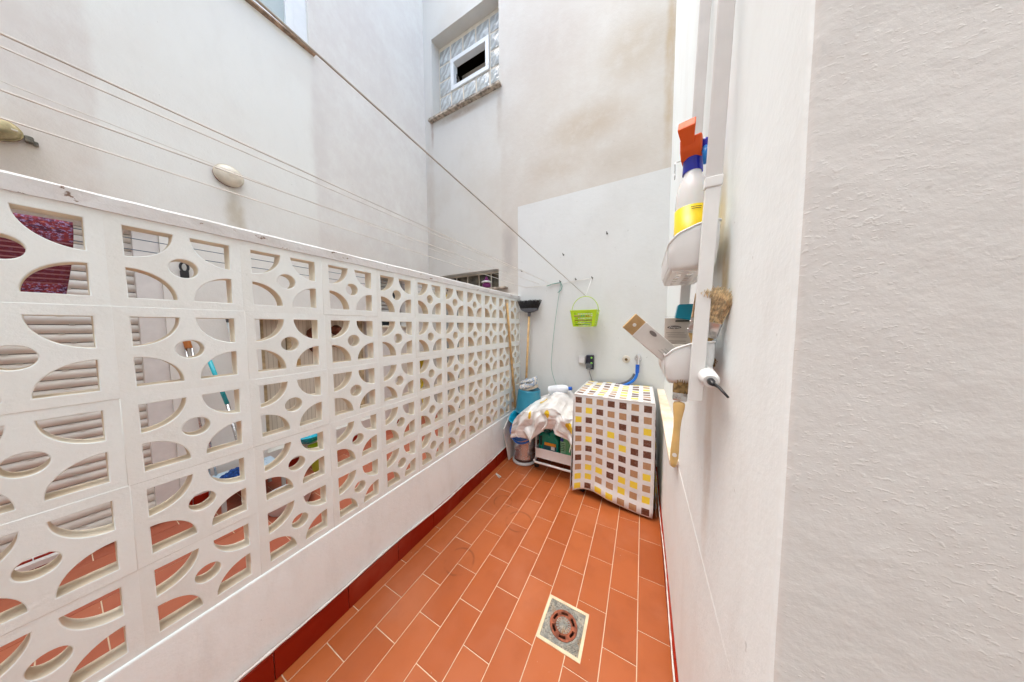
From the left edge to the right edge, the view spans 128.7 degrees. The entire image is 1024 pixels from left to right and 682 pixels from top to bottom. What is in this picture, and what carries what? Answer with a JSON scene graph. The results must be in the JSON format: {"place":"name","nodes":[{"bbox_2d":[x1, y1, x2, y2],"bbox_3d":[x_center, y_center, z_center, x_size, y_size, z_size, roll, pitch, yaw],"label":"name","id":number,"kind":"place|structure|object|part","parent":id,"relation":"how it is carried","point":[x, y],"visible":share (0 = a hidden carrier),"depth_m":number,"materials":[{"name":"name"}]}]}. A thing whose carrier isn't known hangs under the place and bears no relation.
{"place":"outdoors","nodes":[
{"label":"outdoors","id":0,"kind":"place"},
{"bbox_2d":[0,413,470,672],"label":"neighbour floor","id":1,"kind":"structure","parent":0,"point":[100,558],"depth_m":1.28,"materials":[{"name":"tile"}]},
{"bbox_2d":[208,360,241,500],"bbox_3d":[-1.935,0.635,1.743,0.265,1.023,0.117,0,3,2],"label":"mop","id":2,"kind":"object","parent":1,"relation":"on","point":[223,394],"visible":0.15,"depth_m":1.71,"materials":[{"name":"teal plastic"}]},
{"bbox_2d":[226,319,229,336],"bbox_3d":[-1.979,0.474,1.828,0.191,1.318,0.025,0,3,-4],"label":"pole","id":3,"kind":"object","parent":1,"relation":"on","point":[227,320],"visible":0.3,"depth_m":1.78,"materials":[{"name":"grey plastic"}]},
{"bbox_2d":[209,456,285,513],"bbox_3d":[-1.911,1.044,1.785,0.300,0.201,0.340,2,4,28],"label":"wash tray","id":4,"kind":"object","parent":1,"relation":"on","point":[268,459],"visible":0.23,"depth_m":1.84,"materials":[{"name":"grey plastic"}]},
{"bbox_2d":[183,341,216,475],"bbox_3d":[-2.127,0.499,1.678,0.112,1.004,0.037,-2,4,-22],"label":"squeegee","id":5,"kind":"object","parent":4,"relation":"on","point":[187,345],"visible":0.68,"depth_m":1.65,"materials":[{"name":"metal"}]},
{"bbox_2d":[220,467,239,478],"bbox_3d":[-1.931,0.922,1.720,0.147,0.072,0.145,2,4,28],"label":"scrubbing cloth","id":6,"kind":"object","parent":4,"relation":"on","point":[232,473],"visible":0.48,"depth_m":1.69,"materials":[{"name":"blue fabric"}]},
{"bbox_2d":[446,308,469,421],"bbox_3d":[-0.765,0.258,3.243,0.420,1.590,0.160,2,4,28],"label":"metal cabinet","id":7,"kind":"object","parent":1,"relation":"on","point":[448,378],"visible":0.02,"depth_m":3.17,"materials":[{"name":"metal"}]},
{"bbox_3d":[-0.885,0.244,3.236,0.195,1.520,0.011,2,4,28],"label":"door","id":8,"kind":"part","parent":7,"relation":"part of","materials":[{"name":"white metal"}]},
{"bbox_3d":[-0.704,0.248,3.140,0.195,1.520,0.011,2,4,28],"label":"door","id":9,"kind":"part","parent":7,"relation":"part of","materials":[{"name":"white metal"}]},
{"bbox_2d":[268,484,310,516],"bbox_3d":[-1.555,1.102,1.713,0.280,0.089,0.280,2,4,28],"label":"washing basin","id":10,"kind":"object","parent":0,"point":[278,512],"visible":0.16,"depth_m":1.60,"materials":[{"name":"plastic"}]},
{"bbox_2d":[307,442,337,471],"bbox_3d":[-1.634,1.004,2.135,0.165,0.234,0.165,2,4,28],"label":"plastic tub","id":11,"kind":"object","parent":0,"point":[315,466],"visible":0.25,"depth_m":2.09,"materials":[{"name":"yellow plastic"}]},
{"bbox_2d":[301,433,317,443],"bbox_3d":[-1.777,0.840,2.155,0.280,0.085,0.280,2,4,28],"label":"wash bowl","id":12,"kind":"object","parent":11,"relation":"on","point":[309,439],"visible":0.33,"depth_m":2.08,"materials":[{"name":"plastic"}]},
{"bbox_2d":[274,457,672,681],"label":"patio floor","id":13,"kind":"structure","parent":0,"point":[474,579],"depth_m":1.26,"materials":[{"name":"tile"}]},
{"bbox_2d":[503,415,513,459],"bbox_3d":[0.005,1.008,2.646,0.032,0.446,0.360,2,4,28],"label":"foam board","id":14,"kind":"object","parent":13,"relation":"on","point":[509,441],"visible":0.56,"depth_m":2.56,"materials":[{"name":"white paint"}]},
{"bbox_2d":[506,303,515,408],"bbox_3d":[0.013,0.414,2.690,0.026,1.629,0.265,2,4,32],"label":"wooden stick","id":15,"kind":"object","parent":13,"relation":"on","point":[510,348],"visible":0.66,"depth_m":2.63,"materials":[{"name":"brown wood"}]},
{"bbox_2d":[513,437,534,465],"bbox_3d":[0.130,1.043,2.547,0.248,0.388,0.248,2,4,28],"label":"pedal bin","id":16,"kind":"object","parent":13,"relation":"on","point":[523,454],"visible":0.48,"depth_m":2.45,"materials":[{"name":"silver metal"}]},
{"bbox_2d":[509,410,518,423],"bbox_3d":[0.101,0.785,2.532,0.280,0.190,0.267,2,4,28],"label":"wash basin","id":17,"kind":"object","parent":16,"relation":"on","point":[514,414],"visible":0.15,"depth_m":2.60,"materials":[{"name":"blue plastic"}]},
{"bbox_2d":[515,387,540,413],"bbox_3d":[0.175,0.615,2.588,0.288,0.244,0.288,2,4,28],"label":"bucket","id":18,"kind":"object","parent":17,"relation":"on","point":[525,399],"visible":0.46,"depth_m":2.48,"materials":[{"name":"plastic"}]},
{"bbox_2d":[518,379,537,390],"bbox_3d":[0.167,0.452,2.533,0.206,0.138,0.096,2,4,28],"label":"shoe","id":19,"kind":"object","parent":18,"relation":"on","point":[529,385],"visible":1,"depth_m":2.50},
{"bbox_2d":[519,376,537,385],"bbox_3d":[0.176,0.435,2.642,0.213,0.125,0.095,2,4,28],"label":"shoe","id":20,"kind":"object","parent":18,"relation":"on","point":[525,380],"visible":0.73,"depth_m":2.62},
{"bbox_2d":[510,424,528,443],"bbox_3d":[0.113,0.895,2.485,0.294,0.226,0.234,2,4,28],"label":"bag","id":21,"kind":"object","parent":16,"relation":"in","point":[516,439],"visible":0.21,"depth_m":2.40,"materials":[{"name":"blue plastic"}]},
{"bbox_2d":[517,299,541,378],"bbox_3d":[0.198,0.385,2.770,0.276,1.684,0.079,2,4,28],"label":"broom","id":22,"kind":"object","parent":13,"relation":"on","point":[528,306],"visible":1,"depth_m":2.73,"materials":[{"name":"plastic"}]},
{"bbox_2d":[533,436,570,472],"bbox_3d":[0.470,0.936,2.420,0.449,0.619,0.401,2,4,28],"label":"kitchen trolley","id":23,"kind":"object","parent":13,"relation":"on","point":[561,458],"visible":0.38,"depth_m":2.29,"materials":[{"name":"white plastic"}]},
{"bbox_2d":[510,390,573,451],"bbox_3d":[0.353,0.715,2.403,0.610,0.454,0.511,2,4,28],"label":"tablecloth","id":24,"kind":"object","parent":23,"relation":"on","point":[554,411],"visible":0.81,"depth_m":2.24,"materials":[{"name":"white fabric"}]},
{"bbox_2d":[548,384,571,394],"bbox_3d":[0.489,0.499,2.493,0.242,0.122,0.096,2,4,28],"label":"water bottle","id":25,"kind":"object","parent":24,"relation":"on","point":[562,388],"visible":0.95,"depth_m":2.46,"materials":[{"name":"plastic"}]},
{"bbox_2d":[539,429,560,452],"bbox_3d":[0.363,0.980,2.369,0.198,0.260,0.109,2,4,28],"label":"detergent bottle","id":26,"kind":"object","parent":23,"relation":"on","point":[549,440],"visible":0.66,"depth_m":2.32,"materials":[{"name":"green plastic"}]},
{"bbox_2d":[560,438,571,455],"bbox_3d":[0.508,0.999,2.287,0.110,0.230,0.088,2,4,28],"label":"detergent bottle","id":27,"kind":"object","parent":23,"relation":"on","point":[565,445],"visible":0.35,"depth_m":2.25,"materials":[{"name":"green plastic"}]},
{"bbox_2d":[536,594,588,663],"bbox_3d":[0.240,1.351,1.145,0.196,0.064,0.196,2,4,28],"label":"floor drain","id":28,"kind":"object","parent":13,"relation":"in","point":[560,632],"visible":1,"depth_m":1.13,"materials":[{"name":"metal"}]},
{"bbox_3d":[0.793,-0.629,2.438,0.018,0.022,0.034,2,4,28],"label":"wall hook","id":29,"kind":"object","parent":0,"visible":0},
{"bbox_2d":[0,32,589,284],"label":"washing line","id":30,"kind":"object","parent":29,"relation":"attached to","point":[66,63],"visible":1,"depth_m":0.54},
{"bbox_3d":[0.747,-0.528,2.392,0.036,0.190,0.138,2,4,28],"label":"nail loop","id":31,"kind":"object","parent":29,"relation":"hanging from","visible":0},
{"bbox_2d":[570,296,599,326],"bbox_3d":[0.701,-0.285,2.361,0.254,0.291,0.164,2,4,28],"label":"peg basket","id":32,"kind":"object","parent":31,"relation":"hanging from","point":[594,316],"visible":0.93,"depth_m":2.31,"materials":[{"name":"green plastic"}]},
{"bbox_3d":[-1.748,-1.177,-1.751,3.900,5.850,0.200,2,4,28],"label":"back wall","id":33,"kind":"object","parent":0,"visible":0},
{"bbox_2d":[73,228,433,289],"bbox_3d":[-2.050,-0.549,1.273,0.004,0.012,4.758,2,4,28],"label":"washing line","id":34,"kind":"object","parent":33,"relation":"attached to","point":[219,253],"visible":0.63,"depth_m":1.54,"materials":[{"name":"white"}]},
{"bbox_2d":[0,212,73,293],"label":"rug","id":35,"kind":"object","parent":34,"relation":"hanging from","point":[54,279],"visible":0.44,"depth_m":1.11,"materials":[{"name":"red fabric"}]},
{"bbox_2d":[255,0,585,295],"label":"washing line","id":36,"kind":"object","parent":33,"relation":"attached to","point":[319,56],"visible":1,"depth_m":0.67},
{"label":"ground","id":37,"kind":"structure","parent":0,"visible":0},
{"bbox_2d":[0,0,428,568],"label":"neighbour wall","id":38,"kind":"structure","parent":37,"relation":"on","point":[243,71],"depth_m":1.82,"materials":[{"name":"paint"}]},
{"bbox_2d":[0,119,38,147],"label":"bulkhead lamp","id":39,"kind":"object","parent":38,"relation":"attached to","point":[10,132],"visible":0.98,"depth_m":1.16,"materials":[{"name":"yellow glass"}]},
{"bbox_2d":[0,208,179,570],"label":"roller shutter","id":40,"kind":"object","parent":38,"relation":"attached to","point":[73,331],"visible":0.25,"depth_m":1.38,"materials":[{"name":"white paint"}]},
{"bbox_2d":[179,262,189,277],"bbox_3d":[-2.166,-0.462,1.624,0.021,0.124,0.044,2,4,28],"label":"key box","id":41,"kind":"object","parent":38,"relation":"attached to","point":[184,274],"visible":0.73,"depth_m":1.62,"materials":[{"name":"black plastic"}]},
{"bbox_2d":[17,419,398,570],"bbox_3d":[-2.245,1.119,1.575,0.012,0.080,4.747,2,4,28],"label":"skirting","id":42,"kind":"object","parent":38,"relation":"attached to","point":[197,499],"visible":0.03,"depth_m":1.70,"materials":[{"name":"red tile"}]},
{"bbox_2d":[212,164,243,187],"bbox_3d":[-2.043,-1.198,1.777,0.070,0.144,0.152,2,4,28],"label":"bulkhead lamp","id":43,"kind":"object","parent":38,"relation":"attached to","point":[228,179],"visible":0.77,"depth_m":1.76,"materials":[{"name":"white plastic"}]},
{"bbox_2d":[245,0,315,56],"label":"window","id":44,"kind":"structure","parent":38,"relation":"attached to","point":[291,14],"depth_m":2.08,"materials":[{"name":"stone"}]},
{"bbox_2d":[253,0,307,43],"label":"window frame","id":45,"kind":"structure","parent":44,"relation":"in","point":[292,12],"depth_m":2.10,"materials":[{"name":"white plastic"}]},
{"bbox_2d":[259,319,366,431],"bbox_3d":[-1.879,0.345,2.435,0.115,1.100,0.910,2,4,28],"label":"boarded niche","id":46,"kind":"object","parent":38,"relation":"attached to","point":[271,361],"visible":0.15,"depth_m":2.33,"materials":[{"name":"wood"}]},
{"bbox_2d":[380,277,405,327],"bbox_3d":[-1.498,-0.475,3.021,0.160,0.629,0.430,2,4,28],"label":"shuttered window","id":47,"kind":"structure","parent":38,"relation":"attached to","point":[384,307],"depth_m":3.00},
{"bbox_2d":[420,360,423,418],"bbox_3d":[-1.273,0.599,3.127,0.186,0.921,0.558,0,3,4],"label":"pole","id":48,"kind":"object","parent":38,"relation":"hanging from","point":[422,382],"visible":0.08,"depth_m":3.35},
{"bbox_2d":[0,169,519,681],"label":"breeze block fence","id":49,"kind":"object","parent":37,"relation":"on","point":[252,613],"visible":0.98,"depth_m":0.83,"materials":[{"name":"paint"}]},
{"bbox_2d":[233,446,505,681],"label":"plaster edge","id":50,"kind":"object","parent":49,"relation":"attached to","point":[267,654],"visible":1,"depth_m":1.17,"materials":[{"name":"white paint"}]},
{"bbox_2d":[239,447,507,681],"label":"skirting","id":51,"kind":"object","parent":49,"relation":"attached to","point":[291,650],"visible":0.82,"depth_m":1.22,"materials":[{"name":"red tile"}]},
{"bbox_2d":[422,0,687,500],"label":"end wall","id":52,"kind":"structure","parent":37,"relation":"on","point":[554,146],"depth_m":2.53,"materials":[{"name":"paint"}]},
{"bbox_2d":[74,240,403,289],"bbox_3d":[-2.094,-0.501,1.299,0.004,0.012,4.758,2,4,28],"label":"washing line","id":53,"kind":"object","parent":52,"relation":"attached to","point":[214,261],"visible":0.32,"depth_m":1.59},
{"bbox_2d":[0,80,510,279],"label":"washing line","id":54,"kind":"object","parent":52,"relation":"attached to","point":[193,156],"visible":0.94,"depth_m":0.80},
{"bbox_2d":[0,46,518,270],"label":"washing line","id":55,"kind":"object","parent":52,"relation":"attached to","point":[9,50],"visible":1,"depth_m":0.74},
{"bbox_2d":[0,89,537,283],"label":"washing line","id":56,"kind":"object","parent":52,"relation":"attached to","point":[10,93],"visible":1,"depth_m":0.63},
{"bbox_2d":[0,117,557,286],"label":"washing line","id":57,"kind":"object","parent":52,"relation":"attached to","point":[206,184],"visible":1,"depth_m":0.71,"materials":[{"name":"white plastic"}]},
{"bbox_2d":[428,7,501,123],"bbox_3d":[-0.434,-3.574,3.349,1.235,1.525,0.858,2,4,28],"label":"glass block window","id":58,"kind":"structure","parent":52,"relation":"attached to","point":[469,66],"depth_m":3.14,"materials":[{"name":"white glass"}]},
{"bbox_2d":[450,35,489,91],"bbox_3d":[-0.481,-3.536,3.263,0.605,0.390,0.305,2,4,28],"label":"window frame","id":59,"kind":"structure","parent":58,"relation":"in","point":[483,44],"depth_m":3.16,"materials":[{"name":"white plastic"}]},
{"bbox_2d":[434,271,507,293],"bbox_3d":[-0.514,-0.761,3.206,1.111,0.255,0.250,2,4,28],"label":"glass block window","id":60,"kind":"structure","parent":52,"relation":"attached to","point":[476,279],"depth_m":3.22,"materials":[{"name":"grey glass"}]},
{"bbox_2d":[481,277,491,287],"bbox_3d":[-0.311,-0.715,3.004,0.132,0.135,0.132,2,4,28],"label":"candle lantern","id":61,"kind":"object","parent":60,"relation":"on","point":[486,282],"visible":0.93,"depth_m":2.97,"materials":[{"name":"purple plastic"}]},
{"bbox_2d":[578,356,585,363],"bbox_3d":[0.719,0.193,2.527,0.075,0.078,0.036,2,4,28],"label":"wall socket","id":62,"kind":"object","parent":52,"relation":"attached to","point":[581,359],"depth_m":2.51,"materials":[{"name":"white plastic"}]},
{"bbox_2d":[586,355,593,379],"bbox_3d":[0.791,0.342,2.473,0.093,0.400,0.071,2,4,28],"label":"plug timer","id":63,"kind":"object","parent":52,"relation":"attached to","point":[589,362],"visible":0.98,"depth_m":2.45,"materials":[{"name":"grey plastic"}]},
{"bbox_2d":[622,356,629,362],"bbox_3d":[1.086,0.174,2.337,0.072,0.072,0.021,2,4,28],"label":"pipe outlet","id":64,"kind":"object","parent":52,"relation":"attached to","point":[625,359],"visible":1,"depth_m":2.33,"materials":[{"name":"beige metal"}]},
{"bbox_2d":[634,355,641,364],"bbox_3d":[1.164,0.171,2.269,0.068,0.093,0.068,2,4,28],"label":"water tap","id":65,"kind":"object","parent":52,"relation":"attached to","point":[637,358],"visible":1,"depth_m":2.25,"materials":[{"name":"silver metal"}]},
{"bbox_2d":[618,364,639,384],"bbox_3d":[1.026,0.480,2.348,0.332,0.538,0.054,2,4,28],"label":"inlet hose","id":66,"kind":"object","parent":65,"relation":"attached to","point":[632,379],"visible":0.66,"depth_m":2.27,"materials":[{"name":"blue plastic"}]},
{"bbox_3d":[0.505,-0.629,2.592,0.018,0.022,0.034,2,4,28],"label":"wall hook","id":67,"kind":"object","parent":52,"relation":"attached to","visible":0},
{"bbox_2d":[547,282,561,383],"bbox_3d":[0.496,-0.058,2.584,0.088,1.119,0.312,-2,4,-33],"label":"string","id":68,"kind":"object","parent":67,"relation":"hanging from","point":[555,320],"visible":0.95,"depth_m":2.62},
{"bbox_2d":[657,0,1023,681],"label":"house wall","id":69,"kind":"structure","parent":37,"relation":"on","point":[845,476],"depth_m":0.25,"materials":[{"name":"paint"}]},
{"bbox_2d":[656,475,675,681],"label":"plaster edge","id":70,"kind":"object","parent":69,"relation":"attached to","point":[673,669],"visible":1,"depth_m":1.15,"materials":[{"name":"white paint"}]},
{"bbox_2d":[656,468,678,681],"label":"skirting","id":71,"kind":"object","parent":69,"relation":"attached to","point":[673,648],"visible":0.78,"depth_m":1.22,"materials":[{"name":"red tile"}]},
{"bbox_2d":[657,389,678,464],"bbox_3d":[1.016,0.478,1.625,0.069,0.017,1.365,2,4,28],"label":"ledge board","id":72,"kind":"object","parent":69,"relation":"on","point":[667,417],"visible":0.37,"depth_m":1.50,"materials":[{"name":"white wood"}]},
{"bbox_2d":[674,161,679,179],"bbox_3d":[1.034,-1.068,1.540,0.031,0.108,0.030,2,4,28],"label":"wall hook","id":73,"kind":"object","parent":69,"relation":"attached to","point":[675,169],"depth_m":1.54,"materials":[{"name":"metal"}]},
{"bbox_2d":[661,0,735,401],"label":"hanging shelf","id":74,"kind":"object","parent":69,"relation":"attached to","point":[693,249],"visible":0.84,"depth_m":0.49,"materials":[{"name":"white plastic"}]},
{"bbox_2d":[623,314,675,360],"bbox_3d":[0.337,0.003,0.583,0.147,0.134,0.019,0,3,0],"label":"brush in sleeve","id":75,"kind":"object","parent":74,"relation":"in","point":[651,339],"visible":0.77,"depth_m":0.58,"materials":[{"name":"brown wood"}]},
{"bbox_2d":[658,344,684,367],"bbox_3d":[0.416,0.049,0.615,0.084,0.086,0.032,0,3,8],"label":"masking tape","id":76,"kind":"object","parent":74,"relation":"in","point":[675,345],"visible":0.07,"depth_m":0.61,"materials":[{"name":"white paper"}]},
{"bbox_2d":[664,304,692,344],"bbox_3d":[0.452,-0.005,0.667,0.071,0.187,0.024,2,4,28],"label":"scraper pack","id":77,"kind":"object","parent":74,"relation":"in","point":[675,330],"visible":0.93,"depth_m":0.66,"materials":[{"name":"white"}]},
{"bbox_2d":[670,380,687,466],"bbox_3d":[0.368,0.180,0.541,0.032,0.199,0.021,2,4,28],"label":"paintbrush","id":78,"kind":"object","parent":74,"relation":"hanging from","point":[680,390],"visible":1,"depth_m":0.54,"materials":[{"name":"wood"}]},
{"bbox_2d":[674,116,707,274],"bbox_3d":[0.426,-0.327,0.585,0.071,0.337,0.101,2,4,28],"label":"spray bottle","id":79,"kind":"object","parent":74,"relation":"in","point":[690,192],"visible":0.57,"depth_m":0.57,"materials":[{"name":"white plastic"}]},
{"bbox_2d":[687,285,732,342],"bbox_3d":[0.413,-0.028,0.519,0.070,0.167,0.114,2,4,28],"label":"paintbrush","id":80,"kind":"object","parent":74,"relation":"in","point":[721,302],"visible":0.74,"depth_m":0.48,"materials":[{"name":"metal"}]},
{"bbox_2d":[698,366,728,397],"bbox_3d":[0.407,0.062,0.520,0.034,0.057,0.231,2,4,28],"label":"sealant tube","id":81,"kind":"object","parent":74,"relation":"attached to","point":[708,376],"visible":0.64,"depth_m":0.47,"materials":[{"name":"white plastic"}]},
{"bbox_3d":[0.898,0.853,2.138,0.530,0.815,0.480,2,4,28],"label":"washing machine","id":82,"kind":"object","parent":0,"visible":0},
{"bbox_2d":[570,381,655,518],"bbox_3d":[0.879,0.831,2.114,0.625,0.830,0.589,2,4,28],"label":"machine cover","id":83,"kind":"object","parent":82,"relation":"on","point":[613,453],"visible":1,"depth_m":1.87,"materials":[{"name":"multicoloured fabric"}]}
]}

